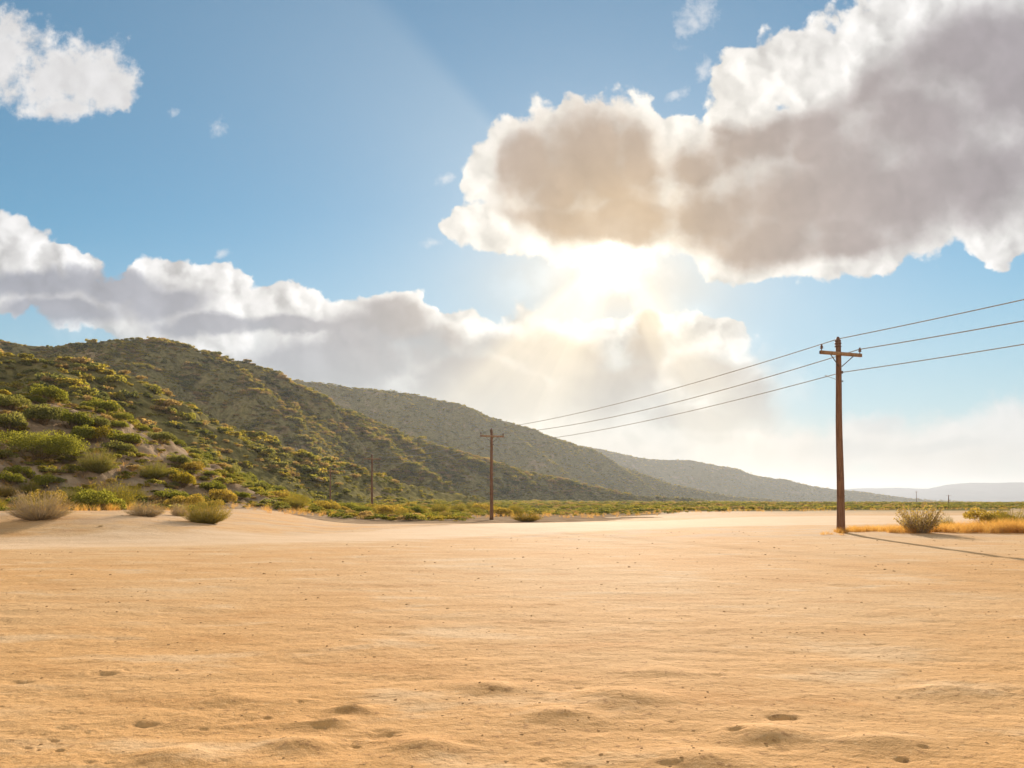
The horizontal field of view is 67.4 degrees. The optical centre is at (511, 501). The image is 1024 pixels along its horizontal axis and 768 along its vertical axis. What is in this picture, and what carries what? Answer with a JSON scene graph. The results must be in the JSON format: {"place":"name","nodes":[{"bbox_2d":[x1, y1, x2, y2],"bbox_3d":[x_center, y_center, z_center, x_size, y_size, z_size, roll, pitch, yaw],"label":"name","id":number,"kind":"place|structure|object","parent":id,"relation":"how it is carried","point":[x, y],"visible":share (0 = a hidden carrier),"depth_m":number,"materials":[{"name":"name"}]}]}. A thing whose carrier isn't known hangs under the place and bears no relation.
{"place":"outdoors","nodes":[
{"label":"outdoors","id":0,"kind":"place"},
{"bbox_2d":[0,340,1008,523],"bbox_3d":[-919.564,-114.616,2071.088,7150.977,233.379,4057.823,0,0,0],"label":"hills","id":1,"kind":"structure","parent":0,"point":[697,470],"depth_m":573.63,"materials":[{"name":"soil"}]},
{"bbox_2d":[0,483,19,496],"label":"shrub","id":2,"kind":"object","parent":1,"relation":"on","point":[8,492],"visible":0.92,"depth_m":57.94,"materials":[{"name":"green plant"}]},
{"bbox_2d":[0,448,19,458],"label":"shrub","id":3,"kind":"object","parent":1,"relation":"on","point":[10,452],"visible":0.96,"depth_m":63.10,"materials":[{"name":"green plant"}]},
{"bbox_2d":[0,411,27,431],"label":"shrub","id":4,"kind":"object","parent":1,"relation":"on","point":[10,421],"visible":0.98,"depth_m":69.06,"materials":[{"name":"green plant"}]},
{"bbox_2d":[0,471,27,485],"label":"shrub","id":5,"kind":"object","parent":1,"relation":"on","point":[12,478],"visible":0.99,"depth_m":59.14,"materials":[{"name":"green plant"}]},
{"bbox_2d":[1,497,26,507],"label":"shrub","id":6,"kind":"object","parent":1,"relation":"on","point":[7,500],"visible":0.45,"depth_m":54.77,"materials":[{"name":"yellow plant"}]},
{"bbox_2d":[0,394,32,409],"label":"shrub","id":7,"kind":"object","parent":1,"relation":"on","point":[5,401],"visible":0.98,"depth_m":74.02,"materials":[{"name":"green plant"}]},
{"bbox_2d":[3,465,35,475],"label":"shrub","id":8,"kind":"object","parent":1,"relation":"on","point":[16,468],"visible":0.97,"depth_m":61.33,"materials":[{"name":"green plant"}]},
{"bbox_2d":[18,479,42,493],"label":"shrub","id":9,"kind":"object","parent":1,"relation":"on","point":[27,489],"visible":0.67,"depth_m":59.52,"materials":[{"name":"green plant"}]},
{"bbox_2d":[30,397,45,402],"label":"shrub","id":10,"kind":"object","parent":1,"relation":"on","point":[39,399],"visible":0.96,"depth_m":80.54,"materials":[{"name":"green plant"}]},
{"bbox_2d":[22,403,61,424],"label":"shrub","id":11,"kind":"object","parent":1,"relation":"on","point":[34,413],"visible":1,"depth_m":73.24,"materials":[{"name":"green plant"}]},
{"bbox_2d":[29,472,55,488],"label":"shrub","id":12,"kind":"object","parent":1,"relation":"on","point":[40,480],"visible":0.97,"depth_m":61.38,"materials":[{"name":"green plant"}]},
{"bbox_2d":[0,429,90,459],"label":"shrub","id":13,"kind":"object","parent":1,"relation":"on","point":[60,444],"visible":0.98,"depth_m":66.07,"materials":[{"name":"green plant"}]},
{"bbox_2d":[24,489,67,502],"bbox_3d":[-34.632,-0.229,57.270,2.645,1.494,3.088,0,0,-9],"label":"shrub","id":14,"kind":"object","parent":1,"relation":"on","point":[38,497],"visible":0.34,"depth_m":56.74,"materials":[{"name":"yellow plant"}]},
{"bbox_2d":[29,383,68,402],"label":"shrub","id":15,"kind":"object","parent":1,"relation":"on","point":[54,392],"visible":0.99,"depth_m":82.69,"materials":[{"name":"green plant"}]},
{"bbox_2d":[58,483,82,500],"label":"shrub","id":16,"kind":"object","parent":1,"relation":"on","point":[69,495],"visible":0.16,"depth_m":60.51,"materials":[{"name":"green plant"}]},
{"bbox_2d":[54,407,94,428],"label":"shrub","id":17,"kind":"object","parent":1,"relation":"on","point":[76,418],"visible":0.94,"depth_m":75.77,"materials":[{"name":"green plant"}]},
{"bbox_2d":[70,425,94,442],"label":"shrub","id":18,"kind":"object","parent":1,"relation":"on","point":[82,432],"visible":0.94,"depth_m":73.88,"materials":[{"name":"green plant"}]},
{"bbox_2d":[75,442,120,472],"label":"shrub","id":19,"kind":"object","parent":1,"relation":"on","point":[93,465],"visible":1,"depth_m":67.01,"materials":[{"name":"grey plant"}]},
{"bbox_2d":[85,413,111,427],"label":"shrub","id":20,"kind":"object","parent":1,"relation":"on","point":[100,421],"visible":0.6,"depth_m":78.52,"materials":[{"name":"green plant"}]},
{"bbox_2d":[85,424,112,442],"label":"shrub","id":21,"kind":"object","parent":1,"relation":"on","point":[100,433],"visible":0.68,"depth_m":75.38,"materials":[{"name":"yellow plant"}]},
{"bbox_2d":[94,409,105,413],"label":"shrub","id":22,"kind":"object","parent":1,"relation":"on","point":[101,411],"visible":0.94,"depth_m":85.44,"materials":[{"name":"green plant"}]},
{"bbox_2d":[87,397,123,412],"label":"shrub","id":23,"kind":"object","parent":1,"relation":"on","point":[107,406],"visible":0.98,"depth_m":88.40,"materials":[{"name":"green plant"}]},
{"bbox_2d":[101,440,137,452],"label":"shrub","id":24,"kind":"object","parent":1,"relation":"on","point":[126,447],"visible":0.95,"depth_m":74.32,"materials":[{"name":"green plant"}]},
{"bbox_2d":[111,421,129,427],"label":"shrub","id":25,"kind":"object","parent":1,"relation":"on","point":[123,424],"visible":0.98,"depth_m":82.16,"materials":[{"name":"green plant"}]},
{"bbox_2d":[112,411,134,420],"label":"shrub","id":26,"kind":"object","parent":1,"relation":"on","point":[124,415],"visible":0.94,"depth_m":87.24,"materials":[{"name":"green plant"}]},
{"bbox_2d":[105,429,148,443],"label":"shrub","id":27,"kind":"object","parent":1,"relation":"on","point":[126,437],"visible":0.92,"depth_m":77.60,"materials":[{"name":"green plant"}]},
{"bbox_2d":[117,484,149,500],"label":"shrub","id":28,"kind":"object","parent":1,"relation":"on","point":[141,493],"visible":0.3,"depth_m":65.06,"materials":[{"name":"green plant"}]},
{"bbox_2d":[139,426,152,431],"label":"shrub","id":29,"kind":"object","parent":1,"relation":"on","point":[143,428],"visible":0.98,"depth_m":87.48,"materials":[{"name":"green plant"}]},
{"bbox_2d":[134,458,172,478],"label":"shrub","id":30,"kind":"object","parent":1,"relation":"on","point":[155,472],"visible":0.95,"depth_m":71.72,"materials":[{"name":"green plant"}]},
{"bbox_2d":[143,431,177,443],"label":"shrub","id":31,"kind":"object","parent":1,"relation":"on","point":[163,436],"visible":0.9,"depth_m":84.76,"materials":[{"name":"green plant"}]},
{"bbox_2d":[153,488,189,500],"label":"shrub","id":32,"kind":"object","parent":1,"relation":"on","point":[167,494],"visible":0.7,"depth_m":67.16,"materials":[{"name":"green plant"}]},
{"bbox_2d":[166,452,191,464],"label":"shrub","id":33,"kind":"object","parent":1,"relation":"on","point":[184,458],"visible":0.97,"depth_m":79.08,"materials":[{"name":"green plant"}]},
{"bbox_2d":[174,439,186,445],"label":"shrub","id":34,"kind":"object","parent":1,"relation":"on","point":[179,442],"visible":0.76,"depth_m":92.14,"materials":[{"name":"green plant"}]},
{"bbox_2d":[169,470,195,487],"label":"shrub","id":35,"kind":"object","parent":1,"relation":"on","point":[185,478],"visible":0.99,"depth_m":73.27,"materials":[{"name":"yellow plant"}]},
{"bbox_2d":[163,493,204,505],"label":"shrub","id":36,"kind":"object","parent":1,"relation":"on","point":[179,499],"visible":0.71,"depth_m":64.33,"materials":[{"name":"green plant"}]},
{"bbox_2d":[176,460,204,473],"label":"shrub","id":37,"kind":"object","parent":1,"relation":"on","point":[193,466],"visible":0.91,"depth_m":78.59,"materials":[{"name":"green plant"}]},
{"bbox_2d":[184,448,203,454],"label":"shrub","id":38,"kind":"object","parent":1,"relation":"on","point":[199,451],"visible":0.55,"depth_m":93.46,"materials":[{"name":"green plant"}]},
{"bbox_2d":[192,458,209,467],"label":"shrub","id":39,"kind":"object","parent":1,"relation":"on","point":[205,464],"visible":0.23,"depth_m":84.55,"materials":[{"name":"green plant"}]},
{"bbox_2d":[203,452,213,459],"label":"shrub","id":40,"kind":"object","parent":1,"relation":"on","point":[206,455],"visible":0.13,"depth_m":118.98,"materials":[{"name":"green plant"}]},
{"bbox_2d":[204,471,217,475],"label":"shrub","id":41,"kind":"object","parent":1,"relation":"on","point":[209,473],"visible":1,"depth_m":80.23,"materials":[{"name":"green plant"}]},
{"bbox_2d":[199,480,226,492],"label":"shrub","id":42,"kind":"object","parent":1,"relation":"on","point":[211,485],"visible":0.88,"depth_m":76.28,"materials":[{"name":"green plant"}]},
{"bbox_2d":[207,499,223,507],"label":"shrub","id":43,"kind":"object","parent":1,"relation":"on","point":[210,501],"visible":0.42,"depth_m":68.65,"materials":[{"name":"yellow plant"}]},
{"bbox_2d":[209,488,237,501],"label":"shrub","id":44,"kind":"object","parent":1,"relation":"on","point":[227,496],"visible":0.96,"depth_m":73.50,"materials":[{"name":"green plant"}]},
{"bbox_2d":[222,473,235,478],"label":"shrub","id":45,"kind":"object","parent":1,"relation":"on","point":[232,476],"visible":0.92,"depth_m":87.67,"materials":[{"name":"green plant"}]},
{"bbox_2d":[221,464,240,472],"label":"shrub","id":46,"kind":"object","parent":1,"relation":"on","point":[229,469],"visible":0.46,"depth_m":96.23,"materials":[{"name":"green plant"}]},
{"bbox_2d":[0,374,474,520],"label":"slope undergrowth","id":47,"kind":"object","parent":1,"relation":"on","point":[370,515],"visible":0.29,"depth_m":75.80,"materials":[{"name":"green plant"}]},
{"bbox_2d":[233,491,250,499],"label":"shrub","id":48,"kind":"object","parent":1,"relation":"on","point":[242,495],"visible":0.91,"depth_m":77.89,"materials":[{"name":"green plant"}]},
{"bbox_2d":[237,472,256,479],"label":"shrub","id":49,"kind":"object","parent":1,"relation":"on","point":[246,475],"visible":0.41,"depth_m":134.42,"materials":[{"name":"green plant"}]},
{"bbox_2d":[246,481,268,490],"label":"shrub","id":50,"kind":"object","parent":1,"relation":"on","point":[263,485],"visible":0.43,"depth_m":95.22,"materials":[{"name":"green plant"}]},
{"bbox_2d":[253,481,270,489],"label":"shrub","id":51,"kind":"object","parent":1,"relation":"on","point":[266,483],"visible":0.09,"depth_m":103.75,"materials":[{"name":"green plant"}]},
{"bbox_2d":[267,489,290,497],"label":"shrub","id":52,"kind":"object","parent":1,"relation":"on","point":[279,494],"visible":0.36,"depth_m":91.60,"materials":[{"name":"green plant"}]},
{"bbox_2d":[273,486,285,490],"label":"shrub","id":53,"kind":"object","parent":1,"relation":"on","point":[281,488],"visible":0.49,"depth_m":158.16,"materials":[{"name":"green plant"}]},
{"bbox_2d":[280,494,309,508],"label":"shrub","id":54,"kind":"object","parent":1,"relation":"on","point":[300,504],"visible":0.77,"depth_m":79.47,"materials":[{"name":"yellow plant"}]},
{"bbox_2d":[289,491,309,502],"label":"shrub","id":55,"kind":"object","parent":1,"relation":"on","point":[303,496],"visible":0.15,"depth_m":84.58,"materials":[{"name":"yellow plant"}]},
{"bbox_2d":[313,500,340,506],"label":"shrub","id":56,"kind":"object","parent":1,"relation":"on","point":[317,502],"visible":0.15,"depth_m":91.27,"materials":[{"name":"green plant"}]},
{"bbox_2d":[316,502,340,509],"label":"shrub","id":57,"kind":"object","parent":1,"relation":"on","point":[328,506],"visible":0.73,"depth_m":83.40,"materials":[{"name":"yellow plant"}]},
{"bbox_2d":[324,467,336,499],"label":"utility pole","id":58,"kind":"object","parent":1,"relation":"on","point":[330,470],"visible":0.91,"depth_m":175.88,"materials":[{"name":"wood"}]},
{"bbox_2d":[339,506,350,510],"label":"shrub","id":59,"kind":"object","parent":1,"relation":"on","point":[344,508],"visible":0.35,"depth_m":87.64,"materials":[{"name":"yellow plant"}]},
{"bbox_2d":[339,502,360,509],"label":"shrub","id":60,"kind":"object","parent":1,"relation":"on","point":[350,505],"visible":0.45,"depth_m":96.93,"materials":[{"name":"green plant"}]},
{"bbox_2d":[0,336,708,504],"bbox_3d":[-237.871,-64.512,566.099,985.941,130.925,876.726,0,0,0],"label":"hillside brush","id":61,"kind":"object","parent":1,"relation":"on","point":[83,387],"visible":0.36,"depth_m":556.61,"materials":[{"name":"green plant"}]},
{"bbox_2d":[352,505,371,511],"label":"shrub","id":62,"kind":"object","parent":1,"relation":"on","point":[358,509],"visible":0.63,"depth_m":86.23,"materials":[{"name":"green plant"}]},
{"bbox_2d":[364,454,380,503],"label":"utility pole","id":63,"kind":"object","parent":1,"relation":"on","point":[372,459],"visible":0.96,"depth_m":122.87,"materials":[{"name":"wood"}]},
{"bbox_2d":[375,504,407,513],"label":"shrub","id":64,"kind":"object","parent":1,"relation":"on","point":[381,509],"visible":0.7,"depth_m":83.53,"materials":[{"name":"green plant"}]},
{"bbox_2d":[394,507,408,514],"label":"shrub","id":65,"kind":"object","parent":1,"relation":"on","point":[404,512],"visible":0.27,"depth_m":81.75,"materials":[{"name":"yellow plant"}]},
{"bbox_2d":[402,505,423,513],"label":"shrub","id":66,"kind":"object","parent":1,"relation":"on","point":[415,509],"visible":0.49,"depth_m":90.65,"materials":[{"name":"green plant"}]},
{"bbox_2d":[430,499,450,511],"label":"shrub","id":67,"kind":"object","parent":1,"relation":"on","point":[441,508],"visible":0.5,"depth_m":100.81,"materials":[{"name":"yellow plant"}]},
{"bbox_2d":[439,509,453,515],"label":"shrub","id":68,"kind":"object","parent":1,"relation":"on","point":[447,513],"visible":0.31,"depth_m":82.64,"materials":[{"name":"green plant"}]},
{"bbox_2d":[450,501,466,511],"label":"shrub","id":69,"kind":"object","parent":1,"relation":"on","point":[457,508],"visible":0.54,"depth_m":113.91,"materials":[{"name":"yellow plant"}]},
{"bbox_2d":[469,505,482,511],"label":"shrub","id":70,"kind":"object","parent":1,"relation":"on","point":[477,509],"visible":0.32,"depth_m":112.37,"materials":[{"name":"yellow plant"}]},
{"bbox_2d":[472,503,489,509],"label":"shrub","id":71,"kind":"object","parent":1,"relation":"on","point":[487,507],"visible":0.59,"depth_m":139.00,"materials":[{"name":"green plant"}]},
{"bbox_2d":[480,428,503,519],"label":"utility pole","id":72,"kind":"object","parent":1,"relation":"on","point":[491,435],"visible":0.98,"depth_m":81.36,"materials":[{"name":"wood"}]},
{"bbox_2d":[488,506,513,515],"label":"shrub","id":73,"kind":"object","parent":1,"relation":"on","point":[501,511],"visible":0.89,"depth_m":98.37,"materials":[{"name":"green plant"}]},
{"bbox_2d":[508,503,525,514],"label":"shrub","id":74,"kind":"object","parent":1,"relation":"on","point":[517,509],"visible":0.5,"depth_m":102.43,"materials":[{"name":"yellow plant"}]},
{"bbox_2d":[510,510,544,521],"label":"shrub","id":75,"kind":"object","parent":1,"relation":"on","point":[528,518],"visible":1,"depth_m":75.31,"materials":[{"name":"green plant"}]},
{"bbox_2d":[292,379,981,501],"bbox_3d":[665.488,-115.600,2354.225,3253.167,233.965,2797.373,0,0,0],"label":"distant brush","id":76,"kind":"object","parent":1,"relation":"on","point":[549,436],"visible":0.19,"depth_m":1425.34,"materials":[{"name":"green plant"}]},
{"bbox_2d":[0,505,1023,767],"bbox_3d":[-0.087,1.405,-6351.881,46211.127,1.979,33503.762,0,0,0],"label":"ground","id":77,"kind":"structure","parent":0,"point":[844,673],"depth_m":8.31,"materials":[{"name":"beige sand"}]},
{"bbox_2d":[0,494,9,507],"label":"shrub","id":78,"kind":"object","parent":77,"relation":"on","point":[2,504],"visible":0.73,"depth_m":52.00,"materials":[{"name":"yellow plant"}]},
{"bbox_2d":[14,495,52,508],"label":"shrub","id":79,"kind":"object","parent":77,"relation":"on","point":[35,503],"visible":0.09,"depth_m":49.51,"materials":[{"name":"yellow plant"}]},
{"bbox_2d":[3,486,77,519],"bbox_3d":[-22.094,0.018,36.191,3.270,1.734,3.235,0,0,-27],"label":"shrub","id":80,"kind":"object","parent":77,"relation":"on","point":[42,513],"visible":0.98,"depth_m":35.82,"materials":[{"name":"beige plant"}]},
{"bbox_2d":[48,498,73,507],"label":"shrub","id":81,"kind":"object","parent":77,"relation":"on","point":[63,503],"visible":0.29,"depth_m":52.73,"materials":[{"name":"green plant"}]},
{"bbox_2d":[70,503,88,510],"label":"dry grass","id":82,"kind":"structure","parent":77,"relation":"on","point":[83,507],"depth_m":51.05,"materials":[{"name":"yellow plant"}]},
{"bbox_2d":[71,488,126,510],"bbox_3d":[-29.246,-0.124,54.536,3.300,1.694,3.432,0,0,-42],"label":"shrub","id":83,"kind":"object","parent":77,"relation":"on","point":[94,497],"visible":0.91,"depth_m":54.04,"materials":[{"name":"green plant"}]},
{"bbox_2d":[78,476,141,509],"bbox_3d":[-31.400,-0.770,59.743,4.440,3.026,4.661,0,0,36],"label":"shrub","id":84,"kind":"object","parent":77,"relation":"on","point":[126,498],"visible":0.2,"depth_m":59.60,"materials":[{"name":"green plant"}]},
{"bbox_2d":[123,501,168,516],"bbox_3d":[-18.756,0.280,39.274,2.212,1.011,2.236,0,0,-26],"label":"shrub","id":85,"kind":"object","parent":77,"relation":"on","point":[137,511],"visible":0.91,"depth_m":39.10,"materials":[{"name":"beige plant"}]},
{"bbox_2d":[170,503,190,515],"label":"shrub","id":86,"kind":"object","parent":77,"relation":"on","point":[176,511],"visible":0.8,"depth_m":42.85,"materials":[{"name":"beige plant"}]},
{"bbox_2d":[179,492,233,523],"bbox_3d":[-15.612,0.297,39.198,2.851,1.723,2.715,0,0,-13],"label":"shrub","id":87,"kind":"object","parent":77,"relation":"on","point":[198,516],"visible":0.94,"depth_m":38.92,"materials":[{"name":"green plant"}]},
{"bbox_2d":[0,397,1023,534],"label":"dry grass","id":88,"kind":"structure","parent":77,"relation":"on","point":[999,526],"depth_m":39.76,"materials":[{"name":"plant"}]},
{"bbox_2d":[1,510,1022,767],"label":"pebbles","id":89,"kind":"object","parent":77,"relation":"on","point":[535,646],"visible":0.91,"depth_m":8.78,"materials":[{"name":"brown stone"}]},
{"bbox_2d":[68,493,1023,515],"bbox_3d":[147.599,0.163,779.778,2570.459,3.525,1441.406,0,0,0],"label":"lowland brush","id":90,"kind":"object","parent":77,"relation":"on","point":[583,507],"visible":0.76,"depth_m":192.47,"materials":[{"name":"green plant"}]},
{"bbox_2d":[819,337,861,531],"bbox_3d":[16.270,-3.242,38.887,2.760,10.140,1.182,0,0,-23],"label":"utility pole","id":91,"kind":"object","parent":77,"relation":"on","point":[838,353],"visible":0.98,"depth_m":38.47,"materials":[{"name":"brown wood"}]},
{"bbox_2d":[296,344,1023,479],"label":"power wire","id":92,"kind":"object","parent":91,"relation":"attached to","point":[758,394],"visible":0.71,"depth_m":42.59,"materials":[{"name":"black metal"}]},
{"bbox_2d":[297,299,1023,477],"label":"power wire","id":93,"kind":"object","parent":91,"relation":"attached to","point":[749,366],"visible":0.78,"depth_m":42.37,"materials":[{"name":"black metal"}]},
{"bbox_2d":[299,320,1023,480],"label":"power wire","id":94,"kind":"object","parent":91,"relation":"attached to","point":[755,380],"visible":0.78,"depth_m":44.30,"materials":[{"name":"black metal"}]},
{"bbox_2d":[893,502,947,532],"bbox_3d":[20.097,0.746,37.647,2.268,1.738,2.475,0,0,-42],"label":"shrub","id":95,"kind":"object","parent":77,"relation":"on","point":[920,522],"visible":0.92,"depth_m":37.36,"materials":[{"name":"beige plant"}]},
{"bbox_2d":[939,514,954,525],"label":"shrub","id":96,"kind":"object","parent":77,"relation":"on","point":[951,520],"visible":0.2,"depth_m":46.07,"materials":[{"name":"beige plant"}]},
{"bbox_2d":[962,507,1013,524],"bbox_3d":[31.818,1.029,51.424,3.048,1.360,2.906,0,0,-24],"label":"shrub","id":97,"kind":"object","parent":77,"relation":"on","point":[977,514],"visible":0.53,"depth_m":51.02,"materials":[{"name":"yellow plant"}]},
{"bbox_2d":[983,505,1023,524],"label":"shrub","id":98,"kind":"object","parent":77,"relation":"on","point":[1015,517],"visible":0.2,"depth_m":49.31,"materials":[{"name":"yellow plant"}]},
{"bbox_2d":[0,515,1023,552],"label":"road","id":99,"kind":"structure","parent":0,"point":[114,536],"depth_m":35.19,"materials":[{"name":"beige sand"}]},
{"bbox_2d":[0,0,1023,488],"label":"sky","id":100,"kind":"structure","parent":0,"point":[523,212],"materials":[{"name":"blue"}]},
{"bbox_2d":[844,482,1023,501],"bbox_3d":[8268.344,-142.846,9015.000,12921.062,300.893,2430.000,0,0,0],"label":"mountain","id":101,"kind":"structure","parent":0,"point":[997,492],"depth_m":8763.47,"materials":[{"name":"white"}]}
]}

